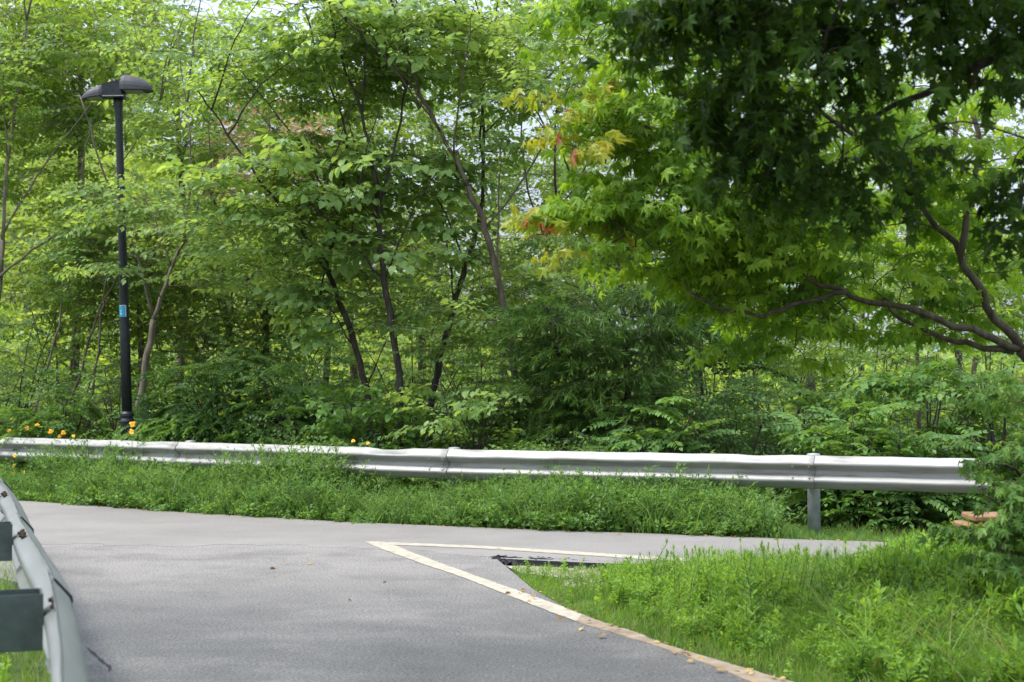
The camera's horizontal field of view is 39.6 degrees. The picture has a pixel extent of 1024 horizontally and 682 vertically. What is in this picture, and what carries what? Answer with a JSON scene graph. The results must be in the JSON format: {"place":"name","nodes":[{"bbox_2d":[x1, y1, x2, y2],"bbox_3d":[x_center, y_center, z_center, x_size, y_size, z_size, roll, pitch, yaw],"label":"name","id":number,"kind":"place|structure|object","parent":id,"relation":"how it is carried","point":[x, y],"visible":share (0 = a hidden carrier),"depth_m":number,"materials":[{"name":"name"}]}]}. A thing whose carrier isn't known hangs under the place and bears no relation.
{"place":"outdoors","nodes":[
{"label":"outdoors","id":0,"kind":"place"},
{"bbox_2d":[0,543,747,681],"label":"pavement","id":1,"kind":"structure","parent":0,"point":[208,613],"depth_m":9.25,"materials":[{"name":"grey asphalt"}]},
{"bbox_2d":[87,648,111,670],"bbox_3d":[-2.313,1.789,8.003,0.044,0.001,0.758,1,-2,-25],"label":"pavement crack","id":2,"kind":"object","parent":1,"relation":"on","point":[102,660],"visible":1,"depth_m":7.96,"materials":[{"name":"grey asphalt"}]},
{"bbox_2d":[365,541,581,620],"bbox_3d":[-0.466,1.928,11.852,0.215,0.001,5.347,1,-2,-21],"label":"road marking","id":3,"kind":"object","parent":1,"relation":"on","point":[534,601],"visible":0.99,"depth_m":11.28,"materials":[{"name":"beige paint"}]},
{"bbox_2d":[18,500,888,569],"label":"road","id":4,"kind":"structure","parent":0,"point":[56,524],"depth_m":14.83,"materials":[{"name":"grey asphalt"}]},
{"bbox_2d":[27,500,877,681],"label":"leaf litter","id":5,"kind":"object","parent":4,"relation":"on","point":[673,651],"visible":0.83,"depth_m":9.43,"materials":[{"name":"brown plant"}]},
{"bbox_2d":[388,542,689,560],"bbox_3d":[1.025,1.971,13.089,5.083,0.001,0.461,-1,-2,23],"label":"road marking","id":6,"kind":"object","parent":4,"relation":"on","point":[528,549],"visible":0.57,"depth_m":13.48,"materials":[{"name":"beige paint"}]},
{"bbox_2d":[0,158,1012,681],"bbox_3d":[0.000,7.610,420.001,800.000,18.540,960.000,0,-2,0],"label":"ground","id":7,"kind":"structure","parent":0,"point":[802,520],"depth_m":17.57,"materials":[{"name":"green plant"}]},
{"bbox_2d":[0,372,81,436],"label":"shrub","id":8,"kind":"object","parent":7,"relation":"on","point":[7,399],"visible":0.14,"depth_m":23.31,"materials":[{"name":"green plant"}]},
{"bbox_2d":[0,478,88,681],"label":"guardrail","id":9,"kind":"object","parent":7,"relation":"on","point":[37,612],"visible":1,"depth_m":5.29,"materials":[{"name":"metal"}]},
{"bbox_2d":[0,652,97,681],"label":"verge weeds","id":10,"kind":"object","parent":7,"relation":"on","point":[2,677],"visible":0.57,"depth_m":6.92,"materials":[{"name":"green plant"}]},
{"bbox_2d":[0,0,112,186],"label":"broadleaf tree","id":11,"kind":"object","parent":7,"relation":"on","point":[49,8],"visible":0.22,"depth_m":25.97,"materials":[{"name":"green plant"}]},
{"bbox_2d":[0,294,115,438],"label":"shrub","id":12,"kind":"object","parent":7,"relation":"on","point":[6,368],"visible":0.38,"depth_m":23.47,"materials":[{"name":"green plant"}]},
{"bbox_2d":[0,393,120,475],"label":"shrub","id":13,"kind":"object","parent":7,"relation":"on","point":[30,423],"visible":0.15,"depth_m":22.12,"materials":[{"name":"green plant"}]},
{"bbox_2d":[0,249,171,436],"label":"shrub","id":14,"kind":"object","parent":7,"relation":"on","point":[23,350],"visible":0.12,"depth_m":25.31,"materials":[{"name":"green plant"}]},
{"bbox_2d":[19,240,157,412],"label":"sapling","id":15,"kind":"object","parent":7,"relation":"on","point":[36,261],"visible":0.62,"depth_m":23.08,"materials":[{"name":"green plant"}]},
{"bbox_2d":[0,0,192,371],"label":"broadleaf tree","id":16,"kind":"object","parent":7,"relation":"on","point":[5,188],"visible":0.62,"depth_m":24.38,"materials":[{"name":"green plant"}]},
{"bbox_2d":[0,0,201,431],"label":"broadleaf tree","id":17,"kind":"object","parent":7,"relation":"on","point":[144,12],"visible":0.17,"depth_m":26.93,"materials":[{"name":"green plant"}]},
{"bbox_2d":[41,267,169,438],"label":"sapling","id":18,"kind":"object","parent":7,"relation":"on","point":[63,294],"visible":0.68,"depth_m":22.92,"materials":[{"name":"green plant"}]},
{"bbox_2d":[10,351,219,474],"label":"shrub","id":19,"kind":"object","parent":7,"relation":"on","point":[94,398],"visible":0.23,"depth_m":22.33,"materials":[{"name":"green plant"}]},
{"bbox_2d":[82,74,152,440],"bbox_3d":[-5.808,-0.732,20.840,1.056,6.385,0.360,0,-2,0],"label":"street lamp","id":20,"kind":"object","parent":7,"relation":"on","point":[116,91],"visible":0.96,"depth_m":20.80,"materials":[{"name":"black metal"}]},
{"bbox_2d":[0,182,248,438],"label":"broadleaf tree","id":21,"kind":"object","parent":7,"relation":"on","point":[116,291],"visible":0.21,"depth_m":24.65,"materials":[{"name":"green plant"}]},
{"bbox_2d":[50,246,210,433],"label":"sapling","id":22,"kind":"object","parent":7,"relation":"on","point":[70,259],"visible":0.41,"depth_m":22.74,"materials":[{"name":"green plant"}]},
{"bbox_2d":[129,429,133,463],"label":"flower","id":23,"kind":"object","parent":7,"relation":"on","point":[131,431],"visible":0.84,"depth_m":19.90,"materials":[{"name":"yellow plant"}]},
{"bbox_2d":[0,0,339,425],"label":"broadleaf tree","id":24,"kind":"object","parent":7,"relation":"on","point":[97,217],"visible":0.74,"depth_m":22.80,"materials":[{"name":"green plant"}]},
{"bbox_2d":[52,298,297,436],"bbox_3d":[-5.785,0.935,24.286,4.313,3.358,2.598,0,-2,0],"label":"shrub","id":25,"kind":"object","parent":7,"relation":"on","point":[213,336],"visible":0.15,"depth_m":24.13,"materials":[{"name":"green plant"}]},
{"bbox_2d":[106,410,243,469],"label":"shrub","id":26,"kind":"object","parent":7,"relation":"on","point":[174,430],"visible":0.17,"depth_m":20.55,"materials":[{"name":"green plant"}]},
{"bbox_2d":[54,1,303,413],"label":"broadleaf tree","id":27,"kind":"object","parent":7,"relation":"on","point":[179,175],"visible":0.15,"depth_m":28.90,"materials":[{"name":"green plant"}]},
{"bbox_2d":[81,242,357,412],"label":"broadleaf tree","id":28,"kind":"object","parent":7,"relation":"on","point":[163,324],"visible":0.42,"depth_m":24.74,"materials":[{"name":"green plant"}]},
{"bbox_2d":[111,345,334,470],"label":"shrub","id":29,"kind":"object","parent":7,"relation":"on","point":[241,363],"visible":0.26,"depth_m":21.03,"materials":[{"name":"green plant"}]},
{"bbox_2d":[186,97,337,435],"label":"broadleaf tree","id":30,"kind":"object","parent":7,"relation":"on","point":[247,176],"visible":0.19,"depth_m":24.95,"materials":[{"name":"green plant"}]},
{"bbox_2d":[171,278,382,434],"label":"shrub","id":31,"kind":"object","parent":7,"relation":"on","point":[263,337],"visible":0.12,"depth_m":24.96,"materials":[{"name":"green plant"}]},
{"bbox_2d":[214,409,370,487],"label":"shrub","id":32,"kind":"object","parent":7,"relation":"on","point":[268,439],"visible":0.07,"depth_m":19.46,"materials":[{"name":"green plant"}]},
{"bbox_2d":[144,0,445,445],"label":"broadleaf tree","id":33,"kind":"object","parent":7,"relation":"on","point":[218,71],"visible":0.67,"depth_m":19.77,"materials":[{"name":"green plant"}]},
{"bbox_2d":[212,365,377,486],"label":"shrub","id":34,"kind":"object","parent":7,"relation":"on","point":[293,397],"visible":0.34,"depth_m":20.41,"materials":[{"name":"green plant"}]},
{"bbox_2d":[156,0,498,491],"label":"broadleaf tree","id":35,"kind":"object","parent":7,"relation":"on","point":[302,166],"visible":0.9,"depth_m":19.20,"materials":[{"name":"green plant"}]},
{"bbox_2d":[197,90,489,437],"bbox_3d":[-3.333,-1.175,28.163,5.866,7.764,4.039,0,-2,0],"label":"broadleaf tree","id":36,"kind":"object","parent":7,"relation":"on","point":[406,136],"visible":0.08,"depth_m":28.10,"materials":[{"name":"green plant"}]},
{"bbox_2d":[235,15,462,440],"bbox_3d":[-3.439,-2.093,30.088,5.100,9.805,4.021,0,-2,0],"label":"broadleaf tree","id":37,"kind":"object","parent":7,"relation":"on","point":[354,371],"visible":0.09,"depth_m":29.65,"materials":[{"name":"green plant"}]},
{"bbox_2d":[246,328,459,485],"bbox_3d":[-2.764,1.165,23.112,3.636,2.786,2.381,0,-2,9],"label":"shrub","id":38,"kind":"object","parent":7,"relation":"on","point":[342,359],"visible":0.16,"depth_m":23.01,"materials":[{"name":"green plant"}]},
{"bbox_2d":[299,383,462,498],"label":"shrub","id":39,"kind":"object","parent":7,"relation":"on","point":[408,437],"visible":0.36,"depth_m":18.83,"materials":[{"name":"green plant"}]},
{"bbox_2d":[320,272,512,442],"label":"shrub","id":40,"kind":"object","parent":7,"relation":"on","point":[374,342],"visible":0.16,"depth_m":24.73,"materials":[{"name":"green plant"}]},
{"bbox_2d":[296,205,549,419],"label":"broadleaf tree","id":41,"kind":"object","parent":7,"relation":"on","point":[421,280],"visible":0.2,"depth_m":26.64,"materials":[{"name":"green plant"}]},
{"bbox_2d":[341,364,511,485],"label":"shrub","id":42,"kind":"object","parent":7,"relation":"on","point":[422,381],"visible":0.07,"depth_m":20.72,"materials":[{"name":"green plant"}]},
{"bbox_2d":[339,0,533,442],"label":"broadleaf tree","id":43,"kind":"object","parent":7,"relation":"on","point":[454,120],"visible":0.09,"depth_m":31.08,"materials":[{"name":"green plant"}]},
{"bbox_2d":[0,442,921,541],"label":"tall grass","id":44,"kind":"structure","parent":7,"relation":"on","point":[452,524],"depth_m":16.31,"materials":[{"name":"green plant"}]},
{"bbox_2d":[277,0,648,445],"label":"broadleaf tree","id":45,"kind":"object","parent":7,"relation":"on","point":[495,45],"visible":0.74,"depth_m":19.19,"materials":[{"name":"green plant"}]},
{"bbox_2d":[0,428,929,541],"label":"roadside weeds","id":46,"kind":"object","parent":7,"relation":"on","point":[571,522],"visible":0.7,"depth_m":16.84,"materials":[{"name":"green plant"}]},
{"bbox_2d":[330,0,606,446],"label":"broadleaf tree","id":47,"kind":"object","parent":7,"relation":"on","point":[483,184],"visible":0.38,"depth_m":20.47,"materials":[{"name":"green plant"}]},
{"bbox_2d":[385,374,557,494],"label":"shrub","id":48,"kind":"object","parent":7,"relation":"on","point":[488,408],"visible":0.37,"depth_m":18.12,"materials":[{"name":"green plant"}]},
{"bbox_2d":[375,314,578,449],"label":"shrub","id":49,"kind":"object","parent":7,"relation":"on","point":[449,377],"visible":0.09,"depth_m":22.92,"materials":[{"name":"green plant"}]},
{"bbox_2d":[0,437,996,536],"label":"guardrail","id":50,"kind":"object","parent":7,"relation":"on","point":[813,474],"visible":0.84,"depth_m":16.23,"materials":[{"name":"metal"}]},
{"bbox_2d":[0,94,1023,449],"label":"hill forest","id":51,"kind":"object","parent":7,"relation":"on","point":[164,180],"visible":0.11,"depth_m":51.11,"materials":[{"name":"green plant"}]},
{"bbox_2d":[385,233,641,440],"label":"broadleaf tree","id":52,"kind":"object","parent":7,"relation":"on","point":[448,357],"visible":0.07,"depth_m":28.85,"materials":[{"name":"green plant"}]},
{"bbox_2d":[400,93,628,441],"bbox_3d":[0.150,-1.431,30.980,5.691,8.480,3.896,0,-2,0],"label":"broadleaf tree","id":53,"kind":"object","parent":7,"relation":"on","point":[495,193],"visible":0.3,"depth_m":30.75,"materials":[{"name":"green plant"}]},
{"bbox_2d":[423,257,612,449],"bbox_3d":[0.326,0.552,25.516,3.663,4.416,2.829,-1,-2,22],"label":"shrub","id":54,"kind":"object","parent":7,"relation":"on","point":[492,361],"visible":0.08,"depth_m":25.56,"materials":[{"name":"green plant"}]},
{"bbox_2d":[437,330,620,491],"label":"shrub","id":55,"kind":"object","parent":7,"relation":"on","point":[506,410],"visible":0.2,"depth_m":18.38,"materials":[{"name":"green plant"}]},
{"bbox_2d":[505,565,597,582],"bbox_3d":[0.846,2.003,12.105,2.518,0.020,0.830,-1,-2,25],"label":"gravel patch","id":56,"kind":"object","parent":7,"relation":"on","point":[509,567],"visible":0.13,"depth_m":12.43,"materials":[{"name":"beige gravel"}]},
{"bbox_2d":[490,555,600,564],"bbox_3d":[0.632,1.985,12.775,1.776,0.074,0.388,0,-2,13],"label":"rubble","id":57,"kind":"object","parent":56,"relation":"on","point":[506,561],"visible":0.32,"depth_m":12.82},
{"bbox_2d":[564,566,606,585],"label":"gravel stones","id":58,"kind":"object","parent":56,"relation":"on","point":[581,576],"visible":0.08,"depth_m":11.99,"materials":[{"name":"grey gravel"}]},
{"bbox_2d":[430,0,676,441],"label":"broadleaf tree","id":59,"kind":"object","parent":7,"relation":"on","point":[538,166],"visible":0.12,"depth_m":21.60,"materials":[{"name":"green plant"}]},
{"bbox_2d":[485,424,641,486],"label":"shrub","id":60,"kind":"object","parent":7,"relation":"on","point":[554,447],"visible":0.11,"depth_m":17.36,"materials":[{"name":"green plant"}]},
{"bbox_2d":[475,126,659,445],"bbox_3d":[1.485,-1.118,32.001,4.964,7.987,4.198,0,-2,0],"label":"broadleaf tree","id":61,"kind":"object","parent":7,"relation":"on","point":[536,178],"visible":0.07,"depth_m":31.52,"materials":[{"name":"green plant"}]},
{"bbox_2d":[464,232,745,450],"bbox_3d":[1.212,0.382,18.302,3.727,3.735,2.395,0,-2,0],"label":"shrub","id":62,"kind":"object","parent":7,"relation":"on","point":[569,331],"visible":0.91,"depth_m":17.96,"materials":[{"name":"green plant"}]},
{"bbox_2d":[497,289,714,450],"bbox_3d":[1.413,0.918,22.473,3.539,3.491,2.615,0,-2,0],"label":"shrub","id":63,"kind":"object","parent":7,"relation":"on","point":[571,295],"visible":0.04,"depth_m":22.20,"materials":[{"name":"green plant"}]},
{"bbox_2d":[506,199,740,445],"bbox_3d":[2.531,-0.085,28.011,5.722,5.660,3.808,0,-2,0],"label":"broadleaf tree","id":64,"kind":"object","parent":7,"relation":"on","point":[580,228],"visible":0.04,"depth_m":27.89,"materials":[{"name":"green plant"}]},
{"bbox_2d":[639,538,668,582],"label":"weed","id":65,"kind":"object","parent":7,"relation":"on","point":[660,567],"visible":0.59,"depth_m":10.80,"materials":[{"name":"green plant"}]},
{"bbox_2d":[571,396,748,491],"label":"shrub","id":66,"kind":"object","parent":7,"relation":"on","point":[669,441],"visible":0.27,"depth_m":17.43,"materials":[{"name":"green plant"}]},
{"bbox_2d":[566,350,760,453],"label":"shrub","id":67,"kind":"object","parent":7,"relation":"on","point":[689,376],"visible":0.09,"depth_m":19.78,"materials":[{"name":"green plant"}]},
{"bbox_2d":[539,55,790,453],"bbox_3d":[3.598,-1.869,31.128,6.056,9.349,3.970,0,-2,0],"label":"broadleaf tree","id":68,"kind":"object","parent":7,"relation":"on","point":[606,167],"visible":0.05,"depth_m":30.95,"materials":[{"name":"green plant"}]},
{"bbox_2d":[576,614,791,681],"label":"kerb","id":69,"kind":"structure","parent":7,"relation":"on","point":[742,674],"depth_m":8.15,"materials":[{"name":"beige concrete"}]},
{"bbox_2d":[577,196,803,452],"bbox_3d":[2.630,0.087,20.890,3.465,4.508,3.064,2,-3,-40],"label":"broadleaf tree","id":70,"kind":"object","parent":7,"relation":"on","point":[768,370],"visible":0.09,"depth_m":20.84,"materials":[{"name":"green plant"}]},
{"bbox_2d":[701,547,710,568],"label":"weed","id":71,"kind":"object","parent":7,"relation":"on","point":[702,550],"visible":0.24,"depth_m":10.62,"materials":[{"name":"green plant"}]},
{"bbox_2d":[609,289,818,453],"bbox_3d":[3.417,0.553,24.915,4.138,4.126,2.734,0,-2,0],"label":"shrub","id":72,"kind":"object","parent":7,"relation":"on","point":[726,385],"visible":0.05,"depth_m":24.98,"materials":[{"name":"green plant"}]},
{"bbox_2d":[650,375,845,522],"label":"shrub","id":73,"kind":"object","parent":7,"relation":"on","point":[737,421],"visible":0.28,"depth_m":17.79,"materials":[{"name":"green plant"}]},
{"bbox_2d":[498,0,1023,385],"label":"maple tree","id":74,"kind":"object","parent":7,"relation":"on","point":[737,266],"visible":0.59,"depth_m":9.21,"materials":[{"name":"green plant"}]},
{"bbox_2d":[511,530,1023,681],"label":"grass","id":75,"kind":"structure","parent":7,"relation":"on","point":[819,672],"depth_m":8.52,"materials":[{"name":"green plant"}]},
{"bbox_2d":[656,245,889,454],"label":"broadleaf tree","id":76,"kind":"object","parent":7,"relation":"on","point":[754,373],"depth_m":26.92,"materials":[{"name":"green plant"}]},
{"bbox_2d":[524,512,1023,681],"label":"verge weeds","id":77,"kind":"object","parent":7,"relation":"on","point":[890,550],"visible":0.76,"depth_m":8.95,"materials":[{"name":"green plant"}]},
{"bbox_2d":[763,527,797,572],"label":"weed","id":78,"kind":"object","parent":7,"relation":"on","point":[795,547],"visible":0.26,"depth_m":10.59,"materials":[{"name":"green plant"}]},
{"bbox_2d":[679,329,911,455],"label":"shrub","id":79,"kind":"object","parent":7,"relation":"on","point":[765,388],"visible":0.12,"depth_m":22.39,"materials":[{"name":"green plant"}]},
{"bbox_2d":[688,359,909,509],"bbox_3d":[3.970,1.365,19.376,3.188,2.227,2.251,0,-2,0],"label":"shrub","id":80,"kind":"object","parent":7,"relation":"on","point":[809,401],"visible":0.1,"depth_m":19.30,"materials":[{"name":"green plant"}]},
{"bbox_2d":[581,0,1023,282],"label":"maple tree","id":81,"kind":"object","parent":7,"relation":"on","point":[726,27],"visible":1,"depth_m":6.46,"materials":[{"name":"green plant"}]},
{"bbox_2d":[735,48,924,423],"bbox_3d":[7.001,-2.325,32.157,4.994,10.389,4.132,0,-2,0],"label":"broadleaf tree","id":82,"kind":"object","parent":7,"relation":"on","point":[828,111],"visible":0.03,"depth_m":31.97,"materials":[{"name":"green plant"}]},
{"bbox_2d":[840,537,850,559],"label":"weed","id":83,"kind":"object","parent":7,"relation":"on","point":[845,541],"visible":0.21,"depth_m":10.42,"materials":[{"name":"green plant"}]},
{"bbox_2d":[761,398,940,532],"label":"shrub","id":84,"kind":"object","parent":7,"relation":"on","point":[806,437],"visible":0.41,"depth_m":16.74,"materials":[{"name":"green plant"}]},
{"bbox_2d":[756,280,974,441],"bbox_3d":[6.230,0.753,24.986,4.083,3.934,2.695,0,-2,0],"label":"shrub","id":85,"kind":"object","parent":7,"relation":"on","point":[884,360],"visible":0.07,"depth_m":24.96,"materials":[{"name":"green plant"}]},
{"bbox_2d":[790,173,971,376],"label":"broadleaf tree","id":86,"kind":"object","parent":7,"relation":"on","point":[902,228],"visible":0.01,"depth_m":29.96,"materials":[{"name":"green plant"}]},
{"bbox_2d":[747,108,1023,501],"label":"broadleaf tree","id":87,"kind":"object","parent":7,"relation":"on","point":[843,350],"visible":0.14,"depth_m":20.08,"materials":[{"name":"green plant"}]},
{"bbox_2d":[785,344,986,490],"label":"shrub","id":88,"kind":"object","parent":7,"relation":"on","point":[895,410],"visible":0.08,"depth_m":21.05,"materials":[{"name":"green plant"}]},
{"bbox_2d":[822,427,996,535],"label":"shrub","id":89,"kind":"object","parent":7,"relation":"on","point":[910,507],"visible":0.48,"depth_m":16.24,"materials":[{"name":"green plant"}]},
{"bbox_2d":[820,335,1023,520],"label":"shrub","id":90,"kind":"object","parent":7,"relation":"on","point":[893,386],"visible":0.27,"depth_m":18.02,"materials":[{"name":"green plant"}]},
{"bbox_2d":[830,30,1023,419],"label":"broadleaf tree","id":91,"kind":"object","parent":7,"relation":"on","point":[970,129],"visible":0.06,"depth_m":31.14,"materials":[{"name":"green plant"}]},
{"bbox_2d":[879,207,1023,440],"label":"broadleaf tree","id":92,"kind":"object","parent":7,"relation":"on","point":[974,366],"visible":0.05,"depth_m":27.59,"materials":[{"name":"green plant"}]},
{"bbox_2d":[881,282,1023,457],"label":"shrub","id":93,"kind":"object","parent":7,"relation":"on","point":[1008,424],"visible":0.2,"depth_m":23.94,"materials":[{"name":"green plant"}]},
{"bbox_2d":[895,354,1023,517],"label":"shrub","id":94,"kind":"object","parent":7,"relation":"on","point":[951,363],"visible":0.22,"depth_m":17.39,"materials":[{"name":"green plant"}]},
{"bbox_2d":[916,369,1023,591],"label":"maple sapling","id":95,"kind":"object","parent":7,"relation":"on","point":[1004,474],"visible":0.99,"depth_m":8.48,"materials":[{"name":"green plant"}]},
{"bbox_2d":[953,512,1009,541],"bbox_3d":[4.061,1.709,12.146,0.485,0.468,0.438,0,-2,0],"label":"wire basket","id":96,"kind":"object","parent":7,"relation":"on","point":[975,520],"visible":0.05,"depth_m":12.07,"materials":[{"name":"orange stone"}]},
{"bbox_2d":[0,0,1023,370],"label":"sky","id":97,"kind":"structure","parent":0,"point":[203,5],"materials":[{"name":"white"}]}
]}

